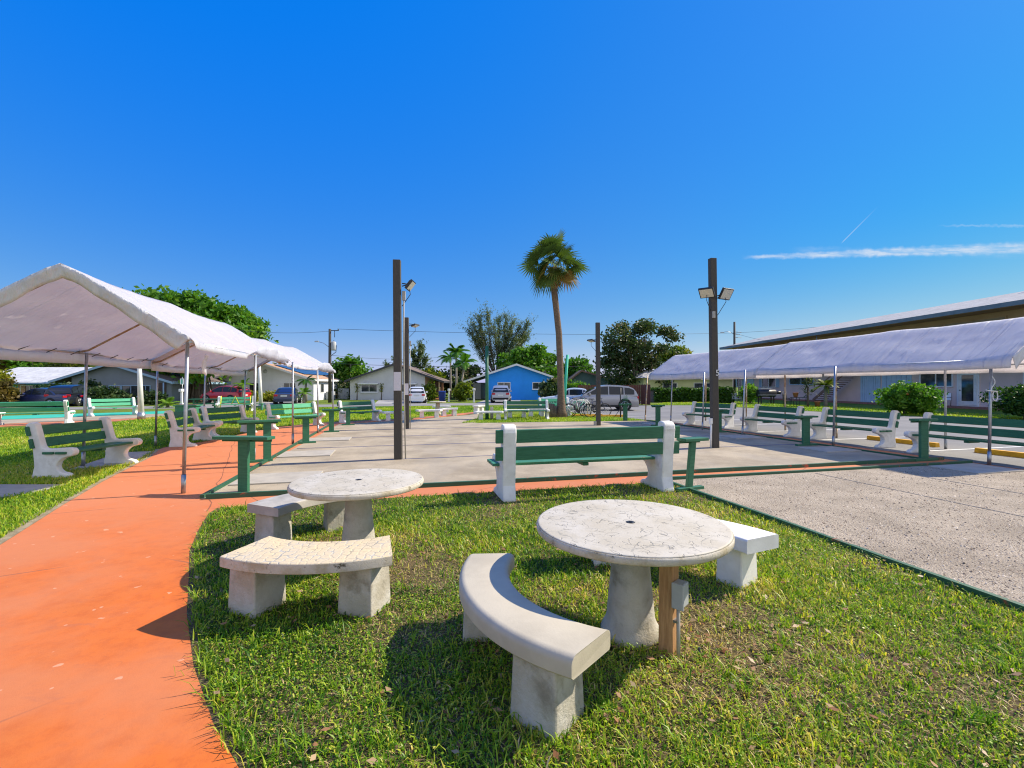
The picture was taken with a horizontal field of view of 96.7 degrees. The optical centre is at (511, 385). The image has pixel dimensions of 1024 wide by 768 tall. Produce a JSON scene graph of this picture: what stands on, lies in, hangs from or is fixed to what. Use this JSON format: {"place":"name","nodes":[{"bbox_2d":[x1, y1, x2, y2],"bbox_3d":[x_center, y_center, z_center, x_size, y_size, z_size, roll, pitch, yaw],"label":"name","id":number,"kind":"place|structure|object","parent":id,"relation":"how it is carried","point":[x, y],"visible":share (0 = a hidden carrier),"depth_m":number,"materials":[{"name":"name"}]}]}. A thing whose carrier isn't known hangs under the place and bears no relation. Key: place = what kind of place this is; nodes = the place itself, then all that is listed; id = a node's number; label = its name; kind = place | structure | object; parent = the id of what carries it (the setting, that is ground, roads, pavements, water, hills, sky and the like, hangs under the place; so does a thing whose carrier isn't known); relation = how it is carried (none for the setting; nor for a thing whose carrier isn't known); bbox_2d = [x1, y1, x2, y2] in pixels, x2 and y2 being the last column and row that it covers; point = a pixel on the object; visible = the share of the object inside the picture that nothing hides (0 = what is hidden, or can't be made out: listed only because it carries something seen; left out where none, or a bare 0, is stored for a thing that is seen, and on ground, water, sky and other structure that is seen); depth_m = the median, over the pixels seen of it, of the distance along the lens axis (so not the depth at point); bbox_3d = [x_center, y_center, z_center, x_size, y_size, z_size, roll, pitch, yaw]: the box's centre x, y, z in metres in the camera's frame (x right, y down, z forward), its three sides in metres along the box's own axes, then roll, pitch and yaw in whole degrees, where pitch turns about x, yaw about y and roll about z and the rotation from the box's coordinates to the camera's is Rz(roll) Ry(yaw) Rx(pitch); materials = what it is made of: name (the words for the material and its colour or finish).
{"place":"outdoors","nodes":[
{"label":"outdoors","id":0,"kind":"place"},
{"bbox_2d":[0,484,65,497],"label":"pavement","id":1,"kind":"structure","parent":0,"point":[16,489],"depth_m":7.07,"materials":[{"name":"concrete"}]},
{"bbox_2d":[1,414,164,423],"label":"court ground","id":2,"kind":"structure","parent":0,"point":[63,419],"depth_m":22.28,"materials":[{"name":"grey concrete"}]},
{"bbox_2d":[1,411,164,419],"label":"court ground","id":3,"kind":"structure","parent":0,"point":[60,415],"depth_m":24.52,"materials":[{"name":"teal paint"}]},
{"bbox_2d":[87,397,137,415],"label":"park bench","id":4,"kind":"object","parent":3,"relation":"on","point":[134,406],"visible":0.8,"depth_m":24.80,"materials":[{"name":"green paint"}]},
{"bbox_2d":[0,418,165,426],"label":"path strip","id":5,"kind":"object","parent":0,"point":[25,424],"depth_m":19.29,"materials":[{"name":"concrete"}]},
{"bbox_2d":[0,400,75,424],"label":"park bench","id":6,"kind":"object","parent":5,"relation":"on","point":[68,414],"visible":0.93,"depth_m":18.69,"materials":[{"name":"green wood"}]},
{"bbox_2d":[137,368,145,419],"bbox_3d":[-17.508,-0.199,21.500,0.338,3.608,0.338,0,0,-45],"label":"white pole","id":7,"kind":"object","parent":5,"relation":"on","point":[141,414],"visible":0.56,"depth_m":21.41,"materials":[{"name":"metal"}]},
{"bbox_2d":[0,425,262,537],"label":"verge grass","id":8,"kind":"structure","parent":0,"point":[11,473],"depth_m":8.57,"materials":[{"name":"green plant"}]},
{"bbox_2d":[13,403,537,409],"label":"street","id":9,"kind":"structure","parent":0,"point":[326,405],"depth_m":37.01,"materials":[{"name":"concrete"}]},
{"bbox_2d":[256,401,301,404],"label":"driveway","id":10,"kind":"structure","parent":0,"point":[271,403],"depth_m":41.33,"materials":[{"name":"grey concrete"}]},
{"bbox_2d":[273,387,301,403],"bbox_3d":[-20.426,0.876,41.490,2.064,1.511,4.627,0,0,-18],"label":"parked car","id":11,"kind":"object","parent":10,"relation":"on","point":[282,394],"visible":0.91,"depth_m":39.78,"materials":[{"name":"blue metal"}]},
{"bbox_2d":[478,400,519,402],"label":"driveway","id":12,"kind":"structure","parent":0,"point":[483,401],"depth_m":46.64,"materials":[{"name":"grey concrete"}]},
{"bbox_2d":[490,385,511,402],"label":"parked car","id":13,"kind":"object","parent":12,"relation":"on","point":[500,392],"visible":0.95,"depth_m":42.33,"materials":[{"name":"grey metal"}]},
{"bbox_2d":[0,387,1018,544],"bbox_3d":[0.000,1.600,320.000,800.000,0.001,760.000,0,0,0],"label":"ground","id":14,"kind":"structure","parent":0,"point":[321,402],"depth_m":24.64,"materials":[{"name":"green plant"}]},
{"bbox_2d":[0,377,22,401],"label":"shrub","id":15,"kind":"object","parent":14,"relation":"on","point":[9,392],"visible":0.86,"depth_m":33.84,"materials":[{"name":"green plant"}]},
{"bbox_2d":[3,367,91,394],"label":"house","id":16,"kind":"structure","parent":14,"relation":"on","point":[27,378],"depth_m":45.95,"materials":[{"name":"white paint"}]},
{"bbox_2d":[11,388,83,406],"bbox_3d":[-36.438,0.881,35.500,4.727,1.501,2.064,0,0,2],"label":"parked car","id":17,"kind":"object","parent":14,"relation":"on","point":[34,395],"visible":0.39,"depth_m":34.62,"materials":[{"name":"blue"}]},
{"bbox_2d":[44,384,92,405],"bbox_3d":[-35.384,0.755,36.989,2.109,1.751,4.727,0,0,-16],"label":"parked car","id":18,"kind":"object","parent":14,"relation":"on","point":[71,391],"visible":0.45,"depth_m":35.26,"materials":[{"name":"black"}]},
{"bbox_2d":[24,417,142,477],"bbox_3d":[-8.051,1.117,8.673,0.812,0.965,1.654,0,0,-2],"label":"park bench","id":19,"kind":"object","parent":14,"relation":"on","point":[48,461],"visible":0.95,"depth_m":8.41,"materials":[{"name":"white concrete"}]},
{"bbox_2d":[82,384,136,402],"bbox_3d":[-33.850,0.738,37.965,4.263,1.925,4.524,0,0,0],"label":"shrub","id":20,"kind":"object","parent":14,"relation":"on","point":[101,392],"visible":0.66,"depth_m":37.16,"materials":[{"name":"green plant"}]},
{"bbox_2d":[48,366,230,402],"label":"house","id":21,"kind":"structure","parent":14,"relation":"on","point":[121,378],"depth_m":42.00,"materials":[{"name":"grey paint"}]},
{"bbox_2d":[135,389,168,404],"bbox_3d":[-30.091,0.985,38.085,2.219,1.431,2.462,0,0,-10],"label":"shrub","id":22,"kind":"object","parent":14,"relation":"on","point":[149,397],"visible":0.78,"depth_m":37.73,"materials":[{"name":"green plant"}]},
{"bbox_2d":[122,283,278,402],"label":"tree","id":23,"kind":"object","parent":14,"relation":"on","point":[244,319],"visible":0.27,"depth_m":43.19,"materials":[{"name":"green plant"}]},
{"bbox_2d":[199,404,258,436],"bbox_3d":[-9.211,1.117,14.904,0.812,0.965,1.654,0,0,14],"label":"park bench","id":24,"kind":"object","parent":14,"relation":"on","point":[204,411],"visible":0.67,"depth_m":14.84,"materials":[{"name":"green paint"}]},
{"bbox_2d":[212,363,342,400],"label":"house","id":25,"kind":"structure","parent":14,"relation":"on","point":[275,377],"depth_m":50.00,"materials":[{"name":"white paint"}]},
{"bbox_2d":[112,405,503,426],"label":"verge grass","id":26,"kind":"structure","parent":14,"relation":"on","point":[261,415],"depth_m":23.80,"materials":[{"name":"green plant"}]},
{"bbox_2d":[315,329,338,402],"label":"utility pole","id":27,"kind":"object","parent":14,"relation":"on","point":[332,345],"visible":0.97,"depth_m":43.39,"materials":[{"name":"brown wood"}]},
{"bbox_2d":[331,353,373,384],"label":"tree","id":28,"kind":"object","parent":14,"relation":"on","point":[340,368],"visible":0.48,"depth_m":57.66,"materials":[{"name":"green plant"}]},
{"bbox_2d":[344,364,452,399],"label":"house","id":29,"kind":"structure","parent":14,"relation":"on","point":[377,384],"depth_m":52.00,"materials":[{"name":"white paint"}]},
{"bbox_2d":[409,338,434,369],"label":"tree","id":30,"kind":"object","parent":14,"relation":"on","point":[416,360],"visible":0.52,"depth_m":76.33,"materials":[{"name":"green plant"}]},
{"bbox_2d":[436,363,484,397],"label":"tree","id":31,"kind":"object","parent":14,"relation":"on","point":[471,371],"visible":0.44,"depth_m":61.32,"materials":[{"name":"green plant"}]},
{"bbox_2d":[451,380,472,400],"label":"shrub","id":32,"kind":"object","parent":14,"relation":"on","point":[462,390],"visible":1,"depth_m":46.51,"materials":[{"name":"green plant"}]},
{"bbox_2d":[485,346,492,419],"bbox_3d":[-1.078,-0.150,21.721,0.415,3.500,0.176,0,0,-23],"label":"green pole","id":33,"kind":"object","parent":14,"relation":"on","point":[487,385],"visible":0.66,"depth_m":21.62,"materials":[{"name":"metal"}]},
{"bbox_2d":[455,298,534,371],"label":"tree","id":34,"kind":"object","parent":14,"relation":"on","point":[481,340],"visible":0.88,"depth_m":64.17,"materials":[{"name":"green plant"}]},
{"bbox_2d":[463,363,552,399],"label":"house","id":35,"kind":"structure","parent":14,"relation":"on","point":[521,382],"depth_m":52.00,"materials":[{"name":"blue paint"}]},
{"bbox_2d":[503,400,549,419],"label":"park bench","id":36,"kind":"object","parent":14,"relation":"on","point":[506,406],"visible":0.91,"depth_m":21.89,"materials":[{"name":"green wood"}]},
{"bbox_2d":[492,343,567,379],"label":"tree","id":37,"kind":"object","parent":14,"relation":"on","point":[532,356],"visible":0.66,"depth_m":60.48,"materials":[{"name":"green plant"}]},
{"bbox_2d":[517,229,591,417],"bbox_3d":[2.247,-3.126,23.043,3.739,9.687,3.512,0,0,-22],"label":"palm tree","id":38,"kind":"object","parent":14,"relation":"on","point":[555,276],"visible":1,"depth_m":22.76,"materials":[{"name":"green plant"}]},
{"bbox_2d":[537,377,571,397],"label":"shrub","id":39,"kind":"object","parent":14,"relation":"on","point":[548,387],"visible":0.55,"depth_m":43.14,"materials":[{"name":"green plant"}]},
{"bbox_2d":[563,354,595,377],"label":"tree","id":40,"kind":"object","parent":14,"relation":"on","point":[583,363],"visible":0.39,"depth_m":64.14,"materials":[{"name":"green plant"}]},
{"bbox_2d":[567,370,611,384],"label":"house","id":41,"kind":"structure","parent":14,"relation":"on","point":[583,376],"depth_m":60.00,"materials":[{"name":"green paint"}]},
{"bbox_2d":[673,482,1023,612],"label":"timber edging","id":42,"kind":"object","parent":14,"relation":"on","point":[964,586],"visible":0.64,"depth_m":4.15,"materials":[{"name":"paint"}]},
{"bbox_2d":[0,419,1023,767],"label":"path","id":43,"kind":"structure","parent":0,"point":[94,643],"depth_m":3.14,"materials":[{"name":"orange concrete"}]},
{"bbox_2d":[0,449,158,543],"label":"path edge","id":44,"kind":"object","parent":43,"relation":"on","point":[17,530],"visible":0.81,"depth_m":5.92,"materials":[{"name":"beige concrete"}]},
{"bbox_2d":[0,263,293,493],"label":"canopy tent","id":45,"kind":"object","parent":43,"relation":"on","point":[60,313],"visible":0.98,"depth_m":7.73,"materials":[{"name":"fabric"}]},
{"bbox_2d":[164,408,220,446],"bbox_3d":[-8.836,1.117,12.659,0.812,0.965,1.654,0,0,-15],"label":"park bench","id":46,"kind":"object","parent":43,"relation":"on","point":[199,430],"visible":0.94,"depth_m":12.18,"materials":[{"name":"green paint"}]},
{"bbox_2d":[150,338,335,432],"bbox_3d":[-8.179,0.035,14.776,3.575,3.133,6.089,0,0,-10],"label":"canopy tent","id":47,"kind":"object","parent":43,"relation":"on","point":[172,361],"visible":0.71,"depth_m":14.62,"materials":[{"name":"fabric"}]},
{"bbox_2d":[237,419,280,462],"bbox_3d":[-5.311,1.159,9.560,0.800,0.882,0.200,0,0,-33],"label":"score stand","id":48,"kind":"object","parent":43,"relation":"on","point":[250,424],"visible":0.72,"depth_m":9.54,"materials":[{"name":"green paint"}]},
{"bbox_2d":[200,424,328,498],"bbox_3d":[-5.921,1.568,12.597,0.062,0.065,12.690,0,0,-14],"label":"timber edging","id":49,"kind":"object","parent":43,"relation":"on","point":[225,483],"visible":0.73,"depth_m":8.82,"materials":[{"name":"paint"}]},
{"bbox_2d":[264,401,325,429],"bbox_3d":[-8.345,1.117,17.622,0.812,0.965,2.104,0,0,32],"label":"park bench","id":50,"kind":"object","parent":43,"relation":"on","point":[270,413],"visible":0.79,"depth_m":17.61,"materials":[{"name":"green wood"}]},
{"bbox_2d":[337,400,381,422],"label":"park bench","id":51,"kind":"object","parent":43,"relation":"on","point":[374,412],"visible":0.9,"depth_m":20.38,"materials":[{"name":"green wood"}]},
{"bbox_2d":[672,460,972,479],"bbox_3d":[6.025,1.570,8.552,7.170,0.061,0.063,0,0,-14],"label":"timber edging","id":52,"kind":"object","parent":43,"relation":"on","point":[814,470],"visible":0.78,"depth_m":8.45,"materials":[{"name":"paint"}]},
{"bbox_2d":[909,418,937,461],"bbox_3d":[8.793,1.149,9.723,0.630,0.902,0.200,0,0,-14],"label":"score stand","id":53,"kind":"object","parent":43,"relation":"on","point":[923,437],"visible":0.94,"depth_m":9.70,"materials":[{"name":"green paint"}]},
{"bbox_2d":[0,0,1023,382],"label":"sky","id":54,"kind":"structure","parent":0,"point":[836,161],"materials":[{"name":"blue"}]},
{"bbox_2d":[462,411,640,422],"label":"verge grass","id":55,"kind":"structure","parent":0,"point":[535,417],"depth_m":21.32,"materials":[{"name":"green plant"}]},
{"bbox_2d":[201,414,907,498],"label":"court ground","id":56,"kind":"structure","parent":0,"point":[429,466],"depth_m":10.70,"materials":[{"name":"grey concrete"}]},
{"bbox_2d":[212,435,274,491],"bbox_3d":[-4.039,1.179,6.853,0.880,0.842,0.200,0,0,6],"label":"score stand","id":57,"kind":"object","parent":56,"relation":"on","point":[243,463],"visible":0.9,"depth_m":6.82,"materials":[{"name":"green paint"}]},
{"bbox_2d":[229,471,322,485],"bbox_3d":[-3.994,1.583,7.816,1.270,0.035,0.900,0,0,-14],"label":"lane pad","id":58,"kind":"object","parent":56,"relation":"on","point":[271,478],"visible":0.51,"depth_m":7.78,"materials":[{"name":"concrete"}]},
{"bbox_2d":[293,415,317,443],"bbox_3d":[-5.724,1.214,12.640,0.620,0.772,0.200,0,0,-31],"label":"score stand","id":59,"kind":"object","parent":56,"relation":"on","point":[305,429],"visible":0.91,"depth_m":12.61,"materials":[{"name":"green paint"}]},
{"bbox_2d":[276,450,335,457],"bbox_3d":[-4.769,1.583,10.611,1.120,0.035,0.900,0,0,-14],"label":"lane pad","id":60,"kind":"object","parent":56,"relation":"on","point":[309,453],"visible":0.96,"depth_m":10.54,"materials":[{"name":"concrete"}]},
{"bbox_2d":[393,259,415,459],"bbox_3d":[-2.349,-0.520,9.945,0.469,4.439,0.321,0,0,-6],"label":"lamp post","id":61,"kind":"object","parent":56,"relation":"on","point":[397,361],"visible":0.94,"depth_m":9.81,"materials":[{"name":"brown wood"}]},
{"bbox_2d":[404,317,419,428],"bbox_3d":[-3.714,-0.420,16.892,0.551,4.239,0.352,0,0,-6],"label":"lamp post","id":62,"kind":"object","parent":56,"relation":"on","point":[407,343],"visible":0.95,"depth_m":16.77,"materials":[{"name":"brown wood"}]},
{"bbox_2d":[206,457,943,498],"bbox_3d":[2.494,1.563,8.124,14.030,0.074,0.064,0,0,-14],"label":"timber edging","id":63,"kind":"object","parent":56,"relation":"on","point":[423,485],"visible":0.79,"depth_m":7.86,"materials":[{"name":"paint"}]},
{"bbox_2d":[587,322,600,425],"bbox_3d":[3.307,-0.430,18.361,0.513,4.259,0.331,0,0,-20],"label":"lamp post","id":64,"kind":"object","parent":56,"relation":"on","point":[596,340],"visible":0.97,"depth_m":18.27,"materials":[{"name":"brown wood"}]},
{"bbox_2d":[698,258,733,447],"bbox_3d":[5.218,-0.795,11.627,0.934,4.989,0.423,0,0,-4],"label":"lamp post","id":65,"kind":"object","parent":56,"relation":"on","point":[709,292],"visible":0.97,"depth_m":11.65,"materials":[{"name":"brown wood"}]},
{"bbox_2d":[646,420,917,457],"bbox_3d":[7.525,1.573,15.284,0.065,0.055,11.380,0,0,-14],"label":"timber edging","id":66,"kind":"object","parent":56,"relation":"on","point":[810,442],"visible":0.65,"depth_m":12.47,"materials":[{"name":"paint"}]},
{"bbox_2d":[793,415,817,445],"bbox_3d":[7.855,1.199,12.167,0.660,0.802,0.200,0,0,-14],"label":"score stand","id":67,"kind":"object","parent":56,"relation":"on","point":[806,430],"visible":0.98,"depth_m":12.13,"materials":[{"name":"green paint"}]},
{"bbox_2d":[187,480,1023,767],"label":"lawn ground","id":68,"kind":"structure","parent":0,"point":[202,679],"depth_m":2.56,"materials":[{"name":"green plant"}]},
{"bbox_2d":[247,493,344,541],"bbox_3d":[-2.181,1.395,4.860,0.545,0.450,1.089,0,0,39],"label":"curved seat","id":69,"kind":"object","parent":68,"relation":"on","point":[273,517],"visible":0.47,"depth_m":4.57,"materials":[{"name":"grey concrete"}]},
{"bbox_2d":[220,535,391,618],"bbox_3d":[-1.418,1.395,3.284,1.181,0.450,0.589,0,0,0],"label":"curved seat","id":70,"kind":"object","parent":68,"relation":"on","point":[260,569],"visible":0.99,"depth_m":3.16,"materials":[{"name":"concrete"}]},
{"bbox_2d":[287,468,423,540],"bbox_3d":[-1.440,1.238,4.270,1.202,0.723,1.202,0,0,0],"label":"round table","id":71,"kind":"object","parent":68,"relation":"on","point":[356,490],"visible":0.87,"depth_m":4.15,"materials":[{"name":"white concrete"}]},
{"bbox_2d":[459,553,609,742],"bbox_3d":[0.009,1.395,2.583,0.528,0.450,1.332,0,0,-25],"label":"curved seat","id":72,"kind":"object","parent":68,"relation":"on","point":[555,656],"visible":0.98,"depth_m":2.17,"materials":[{"name":"concrete"}]},
{"bbox_2d":[487,421,679,502],"bbox_3d":[1.074,1.065,6.898,2.845,1.071,0.814,0,0,-14],"label":"park bench","id":73,"kind":"object","parent":68,"relation":"on","point":[508,455],"visible":0.98,"depth_m":6.58,"materials":[{"name":"green wood"}]},
{"bbox_2d":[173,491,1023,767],"bbox_3d":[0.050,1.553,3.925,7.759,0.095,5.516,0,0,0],"label":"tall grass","id":74,"kind":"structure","parent":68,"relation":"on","point":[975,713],"depth_m":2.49,"materials":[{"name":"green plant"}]},
{"bbox_2d":[194,482,1023,767],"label":"fallen leaves","id":75,"kind":"object","parent":68,"relation":"on","point":[555,752],"visible":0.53,"depth_m":2.53,"materials":[{"name":"brown plant"}]},
{"bbox_2d":[536,499,734,649],"bbox_3d":[0.765,1.238,2.940,1.212,0.723,1.212,0,0,0],"label":"round table","id":76,"kind":"object","parent":68,"relation":"on","point":[632,542],"visible":0.98,"depth_m":2.80,"materials":[{"name":"white concrete"}]},
{"bbox_2d":[658,566,688,658],"bbox_3d":[0.957,1.345,2.693,0.166,0.609,0.119,0,0,44],"label":"stake","id":77,"kind":"object","parent":68,"relation":"on","point":[673,595],"visible":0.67,"depth_m":2.68,"materials":[{"name":"brown wood"}]},
{"bbox_2d":[591,519,778,588],"bbox_3d":[1.305,1.395,3.973,1.770,0.450,0.615,0,0,22],"label":"curved seat","id":78,"kind":"object","parent":68,"relation":"on","point":[737,563],"visible":0.2,"depth_m":3.60,"materials":[{"name":"white concrete"}]},
{"bbox_2d":[675,437,708,491],"bbox_3d":[2.737,1.199,6.991,0.560,0.802,0.200,0,0,-23],"label":"score stand","id":79,"kind":"object","parent":68,"relation":"on","point":[692,441],"visible":0.84,"depth_m":6.96,"materials":[{"name":"green paint"}]},
{"bbox_2d":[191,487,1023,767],"bbox_3d":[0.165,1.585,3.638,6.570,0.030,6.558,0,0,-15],"label":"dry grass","id":80,"kind":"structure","parent":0,"point":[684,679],"depth_m":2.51,"materials":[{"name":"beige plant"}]},
{"bbox_2d":[572,405,1023,468],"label":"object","id":81,"kind":"structure","parent":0,"point":[846,437],"depth_m":15.58,"materials":[{"name":"concrete"}]},
{"bbox_2d":[569,385,638,410],"bbox_3d":[5.957,0.775,30.199,4.578,1.711,2.091,0,0,4],"label":"parked car","id":82,"kind":"object","parent":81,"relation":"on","point":[610,395],"visible":0.68,"depth_m":29.32,"materials":[{"name":"silver metal"}]},
{"bbox_2d":[682,401,736,427],"bbox_3d":[7.760,1.117,18.020,0.812,0.965,1.954,0,0,-30],"label":"park bench","id":83,"kind":"object","parent":81,"relation":"on","point":[728,418],"visible":0.94,"depth_m":18.12,"materials":[{"name":"white concrete"}]},
{"bbox_2d":[644,344,821,430],"bbox_3d":[8.144,0.091,18.095,3.387,3.022,6.236,0,0,-17],"label":"canopy tent","id":84,"kind":"object","parent":81,"relation":"on","point":[734,363],"visible":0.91,"depth_m":17.18,"materials":[{"name":"fabric"}]},
{"bbox_2d":[740,404,804,436],"bbox_3d":[8.617,1.117,15.191,0.812,0.965,1.954,0,0,-15],"label":"park bench","id":85,"kind":"object","parent":81,"relation":"on","point":[794,427],"visible":0.93,"depth_m":15.06,"materials":[{"name":"green paint"}]},
{"bbox_2d":[810,407,900,447],"bbox_3d":[9.439,1.117,12.740,0.812,0.965,2.154,0,0,-15],"label":"park bench","id":86,"kind":"object","parent":81,"relation":"on","point":[887,435],"visible":0.88,"depth_m":12.51,"materials":[{"name":"green wood"}]},
{"bbox_2d":[741,317,1023,464],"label":"canopy tent","id":87,"kind":"object","parent":81,"relation":"on","point":[992,347],"visible":0.99,"depth_m":11.02,"materials":[{"name":"fabric"}]},
{"bbox_2d":[904,412,1023,452],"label":"park bench","id":88,"kind":"object","parent":81,"relation":"on","point":[913,435],"visible":0.81,"depth_m":10.10,"materials":[{"name":"green wood"}]},
{"bbox_2d":[974,448,1023,457],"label":"wheel stop","id":89,"kind":"object","parent":81,"relation":"on","point":[1002,453],"visible":1,"depth_m":10.41,"materials":[{"name":"yellow paint"}]},
{"bbox_2d":[650,398,1023,419],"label":"lawn ground","id":90,"kind":"structure","parent":0,"point":[953,410],"depth_m":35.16,"materials":[{"name":"green plant"}]},
{"bbox_2d":[593,318,685,386],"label":"tree","id":91,"kind":"object","parent":90,"relation":"on","point":[620,359],"visible":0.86,"depth_m":53.41,"materials":[{"name":"green plant"}]},
{"bbox_2d":[625,370,732,387],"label":"house","id":92,"kind":"structure","parent":90,"relation":"on","point":[688,383],"depth_m":52.02,"materials":[{"name":"white paint"}]},
{"bbox_2d":[650,387,709,402],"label":"hedge","id":93,"kind":"object","parent":90,"relation":"on","point":[662,395],"visible":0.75,"depth_m":43.86,"materials":[{"name":"green plant"}]},
{"bbox_2d":[719,291,1023,409],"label":"apartment building","id":94,"kind":"structure","parent":90,"relation":"on","point":[965,389],"depth_m":37.95,"materials":[{"name":"white paint"}]},
{"bbox_2d":[860,375,880,401],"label":"door","id":95,"kind":"structure","parent":94,"relation":"in","point":[868,384],"depth_m":41.53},
{"bbox_2d":[919,374,953,386],"bbox_3d":[33.024,-0.575,35.459,0.085,1.310,2.573,0,0,-4],"label":"window","id":96,"kind":"structure","parent":94,"relation":"in","point":[938,379],"depth_m":35.42,"materials":[{"name":"white"}]},
{"bbox_2d":[957,373,979,406],"bbox_3d":[33.166,0.180,33.144,0.156,2.600,1.515,0,0,-4],"label":"door","id":97,"kind":"structure","parent":94,"relation":"in","point":[968,384],"depth_m":33.04,"materials":[{"name":"white"}]},
{"bbox_2d":[869,380,948,414],"bbox_3d":[22.047,0.676,25.266,3.150,2.047,3.104,0,0,15],"label":"shrub","id":98,"kind":"object","parent":90,"relation":"on","point":[912,398],"visible":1,"depth_m":24.75,"materials":[{"name":"green plant"}]},
{"bbox_2d":[978,383,1023,418],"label":"shrub","id":99,"kind":"object","parent":90,"relation":"on","point":[1012,400],"visible":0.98,"depth_m":21.72,"materials":[{"name":"green plant"}]},
{"bbox_2d":[673,463,1023,603],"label":"court ground","id":100,"kind":"structure","parent":0,"point":[919,488],"depth_m":5.85,"materials":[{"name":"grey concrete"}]},
{"bbox_2d":[928,463,1023,473],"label":"lane pad","id":101,"kind":"object","parent":100,"relation":"on","point":[973,468],"visible":0.98,"depth_m":8.63,"materials":[{"name":"concrete"}]},
{"label":"driveway","id":102,"kind":"structure","parent":0,"visible":0},
{"bbox_2d":[200,386,251,402],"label":"parked car","id":103,"kind":"object","parent":102,"relation":"on","point":[222,391],"visible":0.49,"depth_m":42.20,"materials":[{"name":"red metal"}]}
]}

